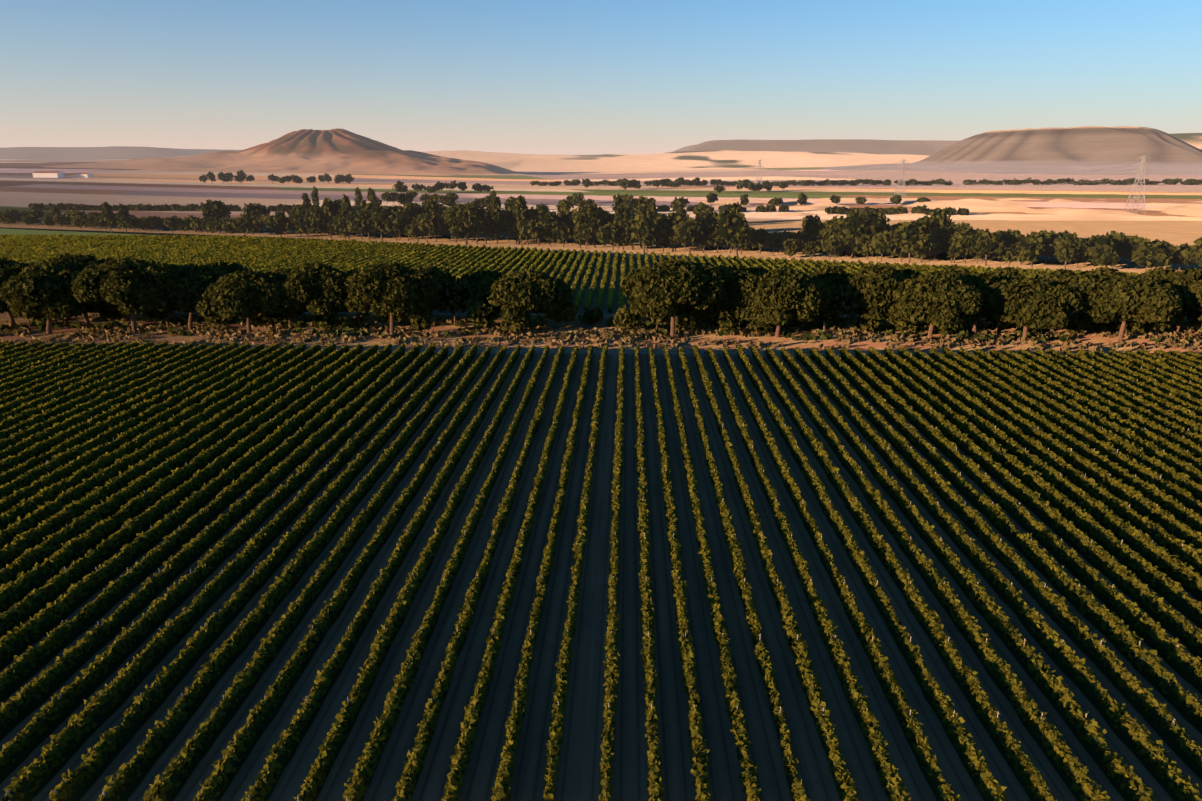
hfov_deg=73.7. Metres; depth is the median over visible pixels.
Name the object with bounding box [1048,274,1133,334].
tree
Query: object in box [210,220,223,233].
riverside tree
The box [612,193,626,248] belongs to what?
riverside tree
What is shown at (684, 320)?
shrub
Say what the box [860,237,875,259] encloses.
riverside tree
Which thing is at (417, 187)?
tree
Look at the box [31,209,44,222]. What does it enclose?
riverside tree
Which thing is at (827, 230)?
riverside tree
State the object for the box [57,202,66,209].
tree
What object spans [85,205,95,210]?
tree
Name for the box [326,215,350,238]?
riverside tree
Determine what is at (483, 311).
shrub
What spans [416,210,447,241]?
riverside tree
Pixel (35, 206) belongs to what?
tree
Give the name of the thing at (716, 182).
tree
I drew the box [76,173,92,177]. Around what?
farm barn
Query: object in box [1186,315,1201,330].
shrub
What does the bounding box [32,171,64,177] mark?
farm barn
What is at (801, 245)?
riverside tree
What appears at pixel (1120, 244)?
riverside tree
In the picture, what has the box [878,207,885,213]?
tree
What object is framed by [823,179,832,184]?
tree
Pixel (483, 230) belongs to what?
riverside tree
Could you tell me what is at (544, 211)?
riverside tree
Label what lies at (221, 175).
tree
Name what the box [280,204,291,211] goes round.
tree
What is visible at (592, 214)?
riverside tree
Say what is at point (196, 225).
riverside tree
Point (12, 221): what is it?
riverside tree
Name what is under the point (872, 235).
riverside tree
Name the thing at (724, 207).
tree
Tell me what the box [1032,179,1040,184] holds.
tree
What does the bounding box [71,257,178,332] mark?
tree
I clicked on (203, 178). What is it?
tree
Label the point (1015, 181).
tree
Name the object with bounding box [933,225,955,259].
riverside tree
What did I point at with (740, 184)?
tree
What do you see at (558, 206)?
riverside tree
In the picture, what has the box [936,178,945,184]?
tree
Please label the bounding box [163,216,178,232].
riverside tree
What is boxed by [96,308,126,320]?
shrub
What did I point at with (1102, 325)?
shrub
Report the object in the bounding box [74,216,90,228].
riverside tree
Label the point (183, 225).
riverside tree
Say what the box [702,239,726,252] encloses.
riverside tree
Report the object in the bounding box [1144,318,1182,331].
shrub
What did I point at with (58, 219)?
riverside tree
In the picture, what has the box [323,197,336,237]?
riverside tree
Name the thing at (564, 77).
sky
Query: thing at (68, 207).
tree
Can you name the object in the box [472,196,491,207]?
riverside tree
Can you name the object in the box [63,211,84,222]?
riverside tree
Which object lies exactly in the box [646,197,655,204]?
tree
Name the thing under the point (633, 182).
tree
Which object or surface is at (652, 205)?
riverside tree
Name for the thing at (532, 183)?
tree
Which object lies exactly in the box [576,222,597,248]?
riverside tree
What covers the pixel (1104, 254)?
riverside tree
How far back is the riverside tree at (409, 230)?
325.03 m
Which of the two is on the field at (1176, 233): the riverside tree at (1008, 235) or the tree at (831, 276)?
the riverside tree at (1008, 235)
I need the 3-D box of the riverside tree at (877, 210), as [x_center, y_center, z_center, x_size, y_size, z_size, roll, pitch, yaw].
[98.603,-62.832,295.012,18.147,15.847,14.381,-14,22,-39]
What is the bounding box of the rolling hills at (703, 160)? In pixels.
[165,150,928,171]
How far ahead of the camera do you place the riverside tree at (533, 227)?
309.03 m
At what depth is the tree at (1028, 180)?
1079.21 m
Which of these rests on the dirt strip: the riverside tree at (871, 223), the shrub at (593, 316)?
the shrub at (593, 316)
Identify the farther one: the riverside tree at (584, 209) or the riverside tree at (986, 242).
the riverside tree at (584, 209)
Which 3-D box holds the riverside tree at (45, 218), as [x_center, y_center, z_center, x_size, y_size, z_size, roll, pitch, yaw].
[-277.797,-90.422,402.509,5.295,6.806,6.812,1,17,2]
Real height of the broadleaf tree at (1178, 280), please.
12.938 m
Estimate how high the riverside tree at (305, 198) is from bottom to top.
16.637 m
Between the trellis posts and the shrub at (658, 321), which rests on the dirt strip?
the shrub at (658, 321)
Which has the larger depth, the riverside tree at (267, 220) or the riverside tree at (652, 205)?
the riverside tree at (267, 220)
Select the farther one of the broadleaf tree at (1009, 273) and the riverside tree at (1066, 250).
the riverside tree at (1066, 250)
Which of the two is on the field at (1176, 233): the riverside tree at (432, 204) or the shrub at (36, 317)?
the riverside tree at (432, 204)
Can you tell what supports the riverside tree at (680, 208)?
on the ground
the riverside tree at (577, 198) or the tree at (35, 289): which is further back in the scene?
the riverside tree at (577, 198)
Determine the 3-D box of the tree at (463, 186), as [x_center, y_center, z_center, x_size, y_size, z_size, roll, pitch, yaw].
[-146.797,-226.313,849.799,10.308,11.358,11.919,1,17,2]
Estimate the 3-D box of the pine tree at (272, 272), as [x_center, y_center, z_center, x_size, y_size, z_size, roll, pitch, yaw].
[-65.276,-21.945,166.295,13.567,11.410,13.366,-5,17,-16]
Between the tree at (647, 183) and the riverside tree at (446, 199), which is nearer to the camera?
the riverside tree at (446, 199)
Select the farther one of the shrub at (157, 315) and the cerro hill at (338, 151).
the cerro hill at (338, 151)
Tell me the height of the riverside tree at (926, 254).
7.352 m
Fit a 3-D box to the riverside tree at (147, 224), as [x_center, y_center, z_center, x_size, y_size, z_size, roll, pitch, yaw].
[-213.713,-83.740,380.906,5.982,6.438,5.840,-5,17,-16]
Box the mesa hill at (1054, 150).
[822,126,1201,174]
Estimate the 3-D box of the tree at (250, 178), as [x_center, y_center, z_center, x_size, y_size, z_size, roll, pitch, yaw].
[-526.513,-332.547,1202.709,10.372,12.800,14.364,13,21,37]
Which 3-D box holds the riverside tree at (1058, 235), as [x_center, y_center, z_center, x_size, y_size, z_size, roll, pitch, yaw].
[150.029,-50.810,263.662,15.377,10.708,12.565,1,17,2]
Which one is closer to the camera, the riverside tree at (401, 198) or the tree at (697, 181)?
the riverside tree at (401, 198)
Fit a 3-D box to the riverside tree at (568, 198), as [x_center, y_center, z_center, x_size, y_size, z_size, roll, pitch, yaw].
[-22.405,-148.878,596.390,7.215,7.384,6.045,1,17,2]
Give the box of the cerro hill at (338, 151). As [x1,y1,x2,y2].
[41,128,554,175]
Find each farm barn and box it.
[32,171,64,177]
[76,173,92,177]
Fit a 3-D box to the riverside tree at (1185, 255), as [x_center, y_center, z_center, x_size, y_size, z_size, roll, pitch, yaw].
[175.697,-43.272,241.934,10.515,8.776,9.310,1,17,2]
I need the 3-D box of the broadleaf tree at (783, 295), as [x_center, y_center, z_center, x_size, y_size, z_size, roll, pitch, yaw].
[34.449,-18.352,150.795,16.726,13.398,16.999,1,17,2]
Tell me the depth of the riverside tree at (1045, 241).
256.05 m
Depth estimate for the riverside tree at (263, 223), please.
362.72 m
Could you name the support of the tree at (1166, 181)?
on the ground
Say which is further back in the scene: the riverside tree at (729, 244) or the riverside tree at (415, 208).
the riverside tree at (415, 208)
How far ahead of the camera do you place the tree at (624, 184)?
927.85 m
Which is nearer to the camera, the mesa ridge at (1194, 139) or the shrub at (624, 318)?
the shrub at (624, 318)
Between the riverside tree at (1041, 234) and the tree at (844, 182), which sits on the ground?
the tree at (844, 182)
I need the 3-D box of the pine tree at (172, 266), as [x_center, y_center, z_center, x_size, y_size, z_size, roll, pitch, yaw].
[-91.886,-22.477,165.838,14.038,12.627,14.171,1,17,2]
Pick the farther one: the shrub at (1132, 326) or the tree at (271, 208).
the tree at (271, 208)
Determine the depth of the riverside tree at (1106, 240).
248.71 m
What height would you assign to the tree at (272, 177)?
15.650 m
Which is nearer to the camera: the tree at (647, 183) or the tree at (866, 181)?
the tree at (866, 181)
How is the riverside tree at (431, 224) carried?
on the field at (1176, 233)
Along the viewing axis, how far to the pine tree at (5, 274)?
152.81 m
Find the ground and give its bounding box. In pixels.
[0,158,1201,354]
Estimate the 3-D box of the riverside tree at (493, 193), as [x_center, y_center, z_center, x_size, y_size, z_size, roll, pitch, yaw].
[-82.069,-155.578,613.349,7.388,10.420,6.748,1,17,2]
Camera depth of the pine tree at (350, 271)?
163.09 m
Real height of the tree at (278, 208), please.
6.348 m
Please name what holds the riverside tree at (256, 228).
on the field at (1176, 233)
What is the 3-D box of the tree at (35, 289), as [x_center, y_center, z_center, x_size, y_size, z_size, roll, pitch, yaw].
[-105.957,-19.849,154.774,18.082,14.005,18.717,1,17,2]
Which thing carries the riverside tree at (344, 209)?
on the field at (1176, 233)
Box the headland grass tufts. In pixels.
[0,311,1201,354]
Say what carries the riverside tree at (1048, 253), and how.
on the field at (1176, 233)
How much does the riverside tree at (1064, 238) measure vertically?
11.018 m
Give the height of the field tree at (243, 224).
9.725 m
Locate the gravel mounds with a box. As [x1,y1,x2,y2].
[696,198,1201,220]
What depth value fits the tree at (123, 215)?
371.54 m
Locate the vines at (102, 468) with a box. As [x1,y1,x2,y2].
[0,340,1201,800]
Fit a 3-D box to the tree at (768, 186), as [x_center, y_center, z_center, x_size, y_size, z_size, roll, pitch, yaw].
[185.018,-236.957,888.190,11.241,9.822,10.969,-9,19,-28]
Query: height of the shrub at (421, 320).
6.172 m
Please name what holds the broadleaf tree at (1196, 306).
on the dirt strip
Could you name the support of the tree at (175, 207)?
on the ground
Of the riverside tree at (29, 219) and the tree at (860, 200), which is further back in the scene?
the tree at (860, 200)
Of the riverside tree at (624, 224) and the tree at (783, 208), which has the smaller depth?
the riverside tree at (624, 224)
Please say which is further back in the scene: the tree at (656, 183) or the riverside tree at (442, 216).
the tree at (656, 183)
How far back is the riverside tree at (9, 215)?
408.39 m
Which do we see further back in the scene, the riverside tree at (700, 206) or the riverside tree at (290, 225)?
the riverside tree at (700, 206)
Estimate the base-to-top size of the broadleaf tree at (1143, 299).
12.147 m
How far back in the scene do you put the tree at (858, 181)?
1097.83 m
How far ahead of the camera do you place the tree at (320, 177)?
1189.19 m
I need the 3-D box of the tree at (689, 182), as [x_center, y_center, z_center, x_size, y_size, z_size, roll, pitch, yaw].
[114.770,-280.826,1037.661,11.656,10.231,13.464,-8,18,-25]
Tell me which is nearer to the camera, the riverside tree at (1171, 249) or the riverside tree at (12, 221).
the riverside tree at (1171, 249)
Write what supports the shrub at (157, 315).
on the ground
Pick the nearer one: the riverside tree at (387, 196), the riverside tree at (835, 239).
the riverside tree at (835, 239)
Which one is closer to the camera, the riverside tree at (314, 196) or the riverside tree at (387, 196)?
the riverside tree at (314, 196)
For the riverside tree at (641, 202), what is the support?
on the field at (1176, 233)
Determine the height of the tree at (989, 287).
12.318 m
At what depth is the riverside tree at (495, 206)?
316.63 m
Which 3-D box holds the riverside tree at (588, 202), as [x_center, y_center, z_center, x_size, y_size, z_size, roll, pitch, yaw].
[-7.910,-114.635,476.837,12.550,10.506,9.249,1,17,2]
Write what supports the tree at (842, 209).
on the ground
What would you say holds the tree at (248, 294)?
on the dirt strip
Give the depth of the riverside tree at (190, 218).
377.64 m
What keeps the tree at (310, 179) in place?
on the ground
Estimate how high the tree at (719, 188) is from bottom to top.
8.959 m
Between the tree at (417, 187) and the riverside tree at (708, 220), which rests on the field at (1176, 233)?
the riverside tree at (708, 220)
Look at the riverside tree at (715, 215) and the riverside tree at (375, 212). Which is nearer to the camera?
the riverside tree at (715, 215)
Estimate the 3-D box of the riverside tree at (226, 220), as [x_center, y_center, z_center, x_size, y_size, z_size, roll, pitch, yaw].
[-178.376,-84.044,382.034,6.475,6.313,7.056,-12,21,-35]
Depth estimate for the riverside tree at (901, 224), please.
274.20 m
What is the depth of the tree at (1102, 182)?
1076.50 m
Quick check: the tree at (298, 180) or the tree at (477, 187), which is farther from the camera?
the tree at (298, 180)
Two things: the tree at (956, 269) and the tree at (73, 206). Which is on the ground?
the tree at (73, 206)
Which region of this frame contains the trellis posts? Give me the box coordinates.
[0,343,1191,800]
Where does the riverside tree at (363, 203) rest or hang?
on the field at (1176, 233)
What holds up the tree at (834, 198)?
on the ground
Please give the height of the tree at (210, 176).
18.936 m
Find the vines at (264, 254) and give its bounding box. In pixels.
[0,234,1187,316]
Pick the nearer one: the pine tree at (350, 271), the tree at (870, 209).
the pine tree at (350, 271)
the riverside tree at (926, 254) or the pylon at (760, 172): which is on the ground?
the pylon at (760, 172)
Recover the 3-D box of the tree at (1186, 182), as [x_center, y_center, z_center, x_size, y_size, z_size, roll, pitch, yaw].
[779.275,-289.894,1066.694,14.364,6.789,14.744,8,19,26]
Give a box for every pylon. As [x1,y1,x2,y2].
[754,160,762,183]
[894,159,908,196]
[1123,156,1152,213]
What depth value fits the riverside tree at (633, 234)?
293.31 m
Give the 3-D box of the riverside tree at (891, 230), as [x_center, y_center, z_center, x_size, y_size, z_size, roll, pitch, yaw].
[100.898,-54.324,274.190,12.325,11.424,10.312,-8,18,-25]
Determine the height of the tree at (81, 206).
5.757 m
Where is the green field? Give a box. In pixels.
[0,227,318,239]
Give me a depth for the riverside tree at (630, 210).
409.67 m
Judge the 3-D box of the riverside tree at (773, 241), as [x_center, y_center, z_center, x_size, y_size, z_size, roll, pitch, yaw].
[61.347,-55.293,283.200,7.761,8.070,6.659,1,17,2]
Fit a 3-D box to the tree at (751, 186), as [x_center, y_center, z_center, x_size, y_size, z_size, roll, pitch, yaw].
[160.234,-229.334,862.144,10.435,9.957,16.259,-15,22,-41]
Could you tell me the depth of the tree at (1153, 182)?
1071.29 m
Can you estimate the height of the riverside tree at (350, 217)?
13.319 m
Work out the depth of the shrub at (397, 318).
161.31 m
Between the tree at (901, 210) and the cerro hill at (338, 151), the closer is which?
the tree at (901, 210)
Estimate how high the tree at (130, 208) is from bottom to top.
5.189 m
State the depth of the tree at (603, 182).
1125.84 m
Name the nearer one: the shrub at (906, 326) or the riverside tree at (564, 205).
the shrub at (906, 326)
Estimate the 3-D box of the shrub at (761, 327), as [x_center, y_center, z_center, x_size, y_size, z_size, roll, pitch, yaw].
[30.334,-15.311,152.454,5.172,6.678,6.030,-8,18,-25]
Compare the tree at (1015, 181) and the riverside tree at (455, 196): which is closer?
the riverside tree at (455, 196)
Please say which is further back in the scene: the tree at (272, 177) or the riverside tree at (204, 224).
the tree at (272, 177)
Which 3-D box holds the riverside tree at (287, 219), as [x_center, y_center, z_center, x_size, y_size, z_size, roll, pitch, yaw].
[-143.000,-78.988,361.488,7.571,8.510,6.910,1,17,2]
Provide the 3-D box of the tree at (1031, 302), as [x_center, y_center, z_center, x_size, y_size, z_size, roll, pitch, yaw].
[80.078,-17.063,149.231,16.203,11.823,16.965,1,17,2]
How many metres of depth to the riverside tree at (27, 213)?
412.35 m
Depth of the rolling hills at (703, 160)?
3730.10 m
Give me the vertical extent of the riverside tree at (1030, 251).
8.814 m
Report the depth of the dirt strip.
150.36 m
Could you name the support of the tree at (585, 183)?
on the ground
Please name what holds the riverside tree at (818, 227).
on the field at (1176, 233)
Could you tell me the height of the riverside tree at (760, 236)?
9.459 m
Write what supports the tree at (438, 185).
on the ground
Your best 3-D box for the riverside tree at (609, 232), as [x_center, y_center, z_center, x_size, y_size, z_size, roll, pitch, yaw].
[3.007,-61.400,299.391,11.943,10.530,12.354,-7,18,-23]
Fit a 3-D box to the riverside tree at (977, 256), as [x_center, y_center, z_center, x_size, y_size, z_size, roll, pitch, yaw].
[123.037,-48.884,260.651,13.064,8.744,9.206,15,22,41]
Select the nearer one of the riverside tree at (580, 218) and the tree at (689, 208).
the riverside tree at (580, 218)
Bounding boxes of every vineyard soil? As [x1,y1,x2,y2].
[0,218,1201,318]
[0,352,1201,800]
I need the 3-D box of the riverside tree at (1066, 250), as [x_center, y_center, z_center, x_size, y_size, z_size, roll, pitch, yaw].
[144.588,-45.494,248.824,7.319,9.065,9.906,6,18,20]
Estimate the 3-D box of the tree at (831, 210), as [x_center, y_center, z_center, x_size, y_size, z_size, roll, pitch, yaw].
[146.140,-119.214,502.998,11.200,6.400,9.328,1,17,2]
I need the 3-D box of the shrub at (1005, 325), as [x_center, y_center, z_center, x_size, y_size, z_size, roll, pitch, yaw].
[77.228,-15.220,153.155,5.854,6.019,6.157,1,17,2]
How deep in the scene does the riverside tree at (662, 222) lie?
291.09 m
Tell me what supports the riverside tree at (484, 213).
on the field at (1176, 233)
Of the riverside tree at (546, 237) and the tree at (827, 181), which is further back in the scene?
the tree at (827, 181)
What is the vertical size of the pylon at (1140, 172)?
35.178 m
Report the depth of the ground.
924.56 m
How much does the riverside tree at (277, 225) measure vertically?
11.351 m
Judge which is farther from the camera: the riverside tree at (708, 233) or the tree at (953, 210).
the tree at (953, 210)
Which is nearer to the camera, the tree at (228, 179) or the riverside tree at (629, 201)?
the riverside tree at (629, 201)
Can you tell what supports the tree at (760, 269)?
on the dirt strip
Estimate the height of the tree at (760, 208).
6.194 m
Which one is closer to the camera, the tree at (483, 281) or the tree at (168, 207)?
the tree at (483, 281)
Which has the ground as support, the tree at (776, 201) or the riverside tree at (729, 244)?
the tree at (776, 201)
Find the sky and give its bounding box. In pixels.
[0,0,1201,154]
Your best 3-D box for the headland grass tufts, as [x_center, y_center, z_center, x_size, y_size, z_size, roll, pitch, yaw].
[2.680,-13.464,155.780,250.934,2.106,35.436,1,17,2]
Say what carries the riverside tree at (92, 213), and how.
on the field at (1176, 233)
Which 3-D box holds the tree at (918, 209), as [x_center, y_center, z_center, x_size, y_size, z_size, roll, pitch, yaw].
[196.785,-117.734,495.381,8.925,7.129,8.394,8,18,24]
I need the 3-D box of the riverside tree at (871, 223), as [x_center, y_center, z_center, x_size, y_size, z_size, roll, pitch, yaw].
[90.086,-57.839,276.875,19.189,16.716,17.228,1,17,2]
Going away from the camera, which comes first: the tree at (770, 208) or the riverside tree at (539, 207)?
the riverside tree at (539, 207)
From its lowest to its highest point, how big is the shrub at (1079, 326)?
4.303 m
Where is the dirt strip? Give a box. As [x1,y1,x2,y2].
[0,312,1201,355]
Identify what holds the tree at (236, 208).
on the ground
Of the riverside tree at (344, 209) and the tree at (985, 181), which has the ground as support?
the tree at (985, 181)
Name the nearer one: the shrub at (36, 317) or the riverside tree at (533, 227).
the shrub at (36, 317)
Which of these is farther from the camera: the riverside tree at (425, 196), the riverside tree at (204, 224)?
the riverside tree at (425, 196)
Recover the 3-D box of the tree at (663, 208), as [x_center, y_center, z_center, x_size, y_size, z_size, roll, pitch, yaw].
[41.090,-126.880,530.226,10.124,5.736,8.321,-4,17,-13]
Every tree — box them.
[0,210,15,225]
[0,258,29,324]
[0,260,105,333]
[0,268,18,313]
[4,218,15,223]
[6,208,17,219]
[16,212,26,224]
[19,211,38,223]
[20,214,35,224]
[31,202,43,209]
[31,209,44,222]
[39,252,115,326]
[41,214,51,226]
[47,217,54,225]
[49,204,61,213]
[52,214,65,226]
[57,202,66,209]
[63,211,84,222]
[65,203,72,209]
[70,204,79,209]
[70,215,83,228]
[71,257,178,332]
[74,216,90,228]
[78,203,87,210]
[84,212,99,226]
[84,214,100,227]
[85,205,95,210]
[95,217,107,229]
[99,202,117,232]
[115,203,130,232]
[128,205,135,210]
[130,217,145,229]
[134,203,144,210]
[143,204,153,210]
[144,218,153,230]
[147,216,163,230]
[151,260,179,320]
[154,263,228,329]
[156,204,167,210]
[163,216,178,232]
[165,205,173,210]
[170,204,180,210]
[176,220,190,232]
[178,204,187,210]
[184,215,201,231]
[185,203,197,210]
[190,219,202,231]
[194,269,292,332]
[199,174,208,182]
[199,199,231,219]
[200,219,213,232]
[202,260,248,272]
[206,171,215,183]
[207,221,216,232]
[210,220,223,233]
[218,172,227,182]
[220,217,232,222]
[221,222,233,234]
[223,175,233,183]
[231,205,240,210]
[231,216,253,234]
[234,173,246,181]
[240,203,269,220]
[246,175,254,180]
[247,220,261,232]
[254,214,265,231]
[261,215,270,234]
[264,215,284,228]
[266,267,291,277]
[268,174,276,183]
[269,205,275,210]
[270,211,286,236]
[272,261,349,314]
[275,203,282,211]
[278,176,287,183]
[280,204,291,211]
[284,217,289,234]
[286,175,292,182]
[286,217,301,235]
[288,202,320,236]
[290,209,317,237]
[294,177,302,183]
[301,193,311,205]
[303,207,327,238]
[306,176,316,183]
[311,186,319,204]
[318,175,324,181]
[323,173,331,184]
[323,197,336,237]
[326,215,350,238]
[333,201,341,237]
[334,174,343,183]
[338,202,350,239]
[341,193,351,207]
[343,208,371,239]
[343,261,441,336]
[345,174,352,183]
[346,211,375,239]
[346,269,366,321]
[350,206,362,236]
[354,187,362,206]
[358,200,366,207]
[365,202,374,234]
[366,203,400,240]
[367,188,378,205]
[373,206,404,239]
[381,191,394,200]
[388,209,416,240]
[391,192,397,201]
[392,180,407,192]
[396,192,414,206]
[401,202,425,237]
[404,215,424,241]
[408,191,417,196]
[411,183,425,193]
[413,210,443,242]
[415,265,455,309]
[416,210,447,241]
[419,193,429,201]
[424,194,438,238]
[425,202,445,210]
[426,186,436,192]
[432,181,444,190]
[433,278,476,325]
[440,195,454,206]
[440,204,463,241]
[443,203,480,244]
[444,180,458,189]
[446,192,458,200]
[448,208,480,246]
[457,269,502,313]
[458,182,466,190]
[464,202,480,207]
[466,205,506,243]
[467,206,488,243]
[471,183,481,191]
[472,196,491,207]
[481,184,493,191]
[487,195,502,243]
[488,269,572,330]
[489,190,496,198]
[501,204,513,239]
[502,207,538,242]
[504,198,513,207]
[505,219,519,243]
[512,197,519,244]
[513,195,530,244]
[517,215,558,245]
[530,180,538,185]
[535,203,548,213]
[537,208,555,241]
[541,211,566,237]
[542,212,554,246]
[543,297,578,329]
[547,221,574,246]
[556,200,567,212]
[559,199,571,243]
[561,210,573,243]
[566,195,572,201]
[568,204,607,244]
[571,192,584,206]
[573,211,586,247]
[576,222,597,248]
[577,199,596,208]
[582,179,590,189]
[586,203,599,247]
[593,222,624,249]
[595,208,606,244]
[599,180,608,185]
[600,213,631,224]
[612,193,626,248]
[617,218,637,249]
[619,227,633,250]
[620,180,628,189]
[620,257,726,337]
[623,194,637,208]
[626,205,634,216]
[629,179,638,186]
[631,197,647,247]
[631,226,657,250]
[635,205,658,253]
[644,180,651,185]
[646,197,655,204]
[649,200,657,247]
[652,180,661,186]
[653,212,697,251]
[653,223,677,251]
[657,205,669,211]
[660,179,666,187]
[666,181,678,187]
[667,212,675,247]
[670,197,685,210]
[672,217,703,252]
[675,205,686,216]
[676,177,684,187]
[685,180,694,186]
[686,206,694,211]
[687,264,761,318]
[693,202,707,217]
[694,177,700,185]
[695,208,713,219]
[698,222,723,252]
[700,217,717,247]
[701,179,707,185]
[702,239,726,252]
[706,192,717,205]
[710,211,717,248]
[711,180,720,184]
[714,185,724,192]
[714,201,751,256]
[717,226,744,253]
[718,204,728,211]
[736,180,744,192]
[738,229,756,253]
[740,194,748,204]
[744,183,756,191]
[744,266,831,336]
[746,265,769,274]
[751,228,769,253]
[753,183,763,190]
[755,204,764,211]
[762,180,772,186]
[763,183,771,190]
[764,204,776,211]
[764,233,784,255]
[768,197,782,205]
[773,231,790,252]
[778,181,788,188]
[779,204,788,211]
[782,230,805,242]
[783,238,799,257]
[789,236,804,254]
[797,192,807,204]
[799,215,822,238]
[800,180,810,185]
[802,241,819,257]
[804,234,823,245]
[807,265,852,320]
[814,222,823,231]
[815,214,843,242]
[820,240,843,258]
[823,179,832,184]
[824,206,837,213]
[824,234,845,257]
[829,194,840,203]
[833,209,893,256]
[837,179,848,184]
[837,206,848,213]
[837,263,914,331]
[839,228,868,258]
[853,208,890,226]
[854,179,863,185]
[855,196,866,203]
[856,207,866,213]
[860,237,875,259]
[862,179,868,184]
[864,206,875,212]
[867,232,880,257]
[869,179,876,184]
[870,230,900,261]
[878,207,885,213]
[884,207,896,214]
[887,225,898,257]
[889,235,910,261]
[890,194,901,204]
[891,220,911,257]
[892,219,940,262]
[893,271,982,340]
[894,206,907,213]
[899,233,940,262]
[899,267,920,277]
[908,179,917,184]
[911,205,926,213]
[911,248,937,257]
[916,197,930,202]
[917,208,955,228]
[921,208,933,214]
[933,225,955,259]
[935,231,971,262]
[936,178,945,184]
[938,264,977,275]
[942,207,956,214]
[947,229,966,262]
[948,222,972,231]
[948,229,975,262]
[956,207,969,214]
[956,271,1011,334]
[957,228,981,257]
[964,247,1001,262]
[968,228,1006,265]
[969,180,977,184]
[978,180,990,184]
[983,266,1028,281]
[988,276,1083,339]
[996,229,1024,262]
[996,242,1020,265]
[1002,179,1015,184]
[1009,236,1029,263]
[1011,178,1020,184]
[1015,240,1044,267]
[1024,230,1053,262]
[1025,177,1031,184]
[1028,234,1050,263]
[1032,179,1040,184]
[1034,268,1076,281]
[1040,180,1056,184]
[1042,233,1054,262]
[1044,230,1076,261]
[1048,232,1090,265]
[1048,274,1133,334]
[1053,239,1079,268]
[1058,178,1065,183]
[1065,178,1074,184]
[1074,239,1091,267]
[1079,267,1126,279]
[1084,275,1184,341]
[1088,234,1117,265]
[1089,244,1119,267]
[1097,180,1108,184]
[1106,231,1128,256]
[1110,179,1125,184]
[1119,235,1131,262]
[1122,179,1131,184]
[1122,235,1143,264]
[1132,237,1172,271]
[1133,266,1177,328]
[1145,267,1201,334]
[1147,181,1162,184]
[1152,239,1180,263]
[1162,178,1174,184]
[1171,243,1195,271]
[1180,180,1192,184]
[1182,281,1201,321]
[1191,237,1201,266]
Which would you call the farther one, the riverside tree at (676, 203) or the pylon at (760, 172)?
the pylon at (760, 172)
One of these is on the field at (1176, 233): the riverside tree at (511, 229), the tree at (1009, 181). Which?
the riverside tree at (511, 229)
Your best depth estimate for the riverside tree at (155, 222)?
379.48 m
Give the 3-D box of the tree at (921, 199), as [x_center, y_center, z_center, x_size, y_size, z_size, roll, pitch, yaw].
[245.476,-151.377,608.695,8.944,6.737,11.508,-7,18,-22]
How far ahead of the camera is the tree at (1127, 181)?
1068.09 m
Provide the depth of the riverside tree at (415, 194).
658.99 m
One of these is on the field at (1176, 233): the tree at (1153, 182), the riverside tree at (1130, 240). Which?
the riverside tree at (1130, 240)
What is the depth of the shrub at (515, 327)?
152.80 m
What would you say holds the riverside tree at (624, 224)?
on the field at (1176, 233)
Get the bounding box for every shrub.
[23,315,45,326]
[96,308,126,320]
[142,307,178,326]
[203,316,230,325]
[250,311,269,326]
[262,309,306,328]
[312,313,336,332]
[379,314,406,322]
[408,307,433,331]
[465,291,500,329]
[500,314,527,333]
[581,308,603,326]
[613,305,644,332]
[647,317,668,330]
[668,309,695,334]
[718,315,742,334]
[749,320,772,332]
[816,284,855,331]
[853,317,879,331]
[887,318,919,334]
[937,321,967,334]
[985,317,1015,333]
[1064,319,1088,333]
[1090,321,1110,331]
[1108,319,1144,337]
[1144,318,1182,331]
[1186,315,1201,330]
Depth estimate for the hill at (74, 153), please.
7891.61 m
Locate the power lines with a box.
[662,161,1147,185]
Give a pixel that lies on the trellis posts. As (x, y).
(580, 533)
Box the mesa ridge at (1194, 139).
[1170,133,1201,149]
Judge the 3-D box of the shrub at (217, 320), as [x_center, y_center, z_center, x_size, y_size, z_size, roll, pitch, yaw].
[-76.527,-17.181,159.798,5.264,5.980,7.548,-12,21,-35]
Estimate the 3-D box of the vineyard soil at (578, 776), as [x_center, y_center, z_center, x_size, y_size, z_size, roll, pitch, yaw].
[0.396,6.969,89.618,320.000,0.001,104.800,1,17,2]
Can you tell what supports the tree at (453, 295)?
on the ground
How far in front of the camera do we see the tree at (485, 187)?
868.26 m
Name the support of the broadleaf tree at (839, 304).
on the dirt strip
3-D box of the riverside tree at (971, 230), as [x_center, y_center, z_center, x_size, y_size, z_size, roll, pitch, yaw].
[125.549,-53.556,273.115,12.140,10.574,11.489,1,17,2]
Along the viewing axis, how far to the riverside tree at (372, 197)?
539.20 m
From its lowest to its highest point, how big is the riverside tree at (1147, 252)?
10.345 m

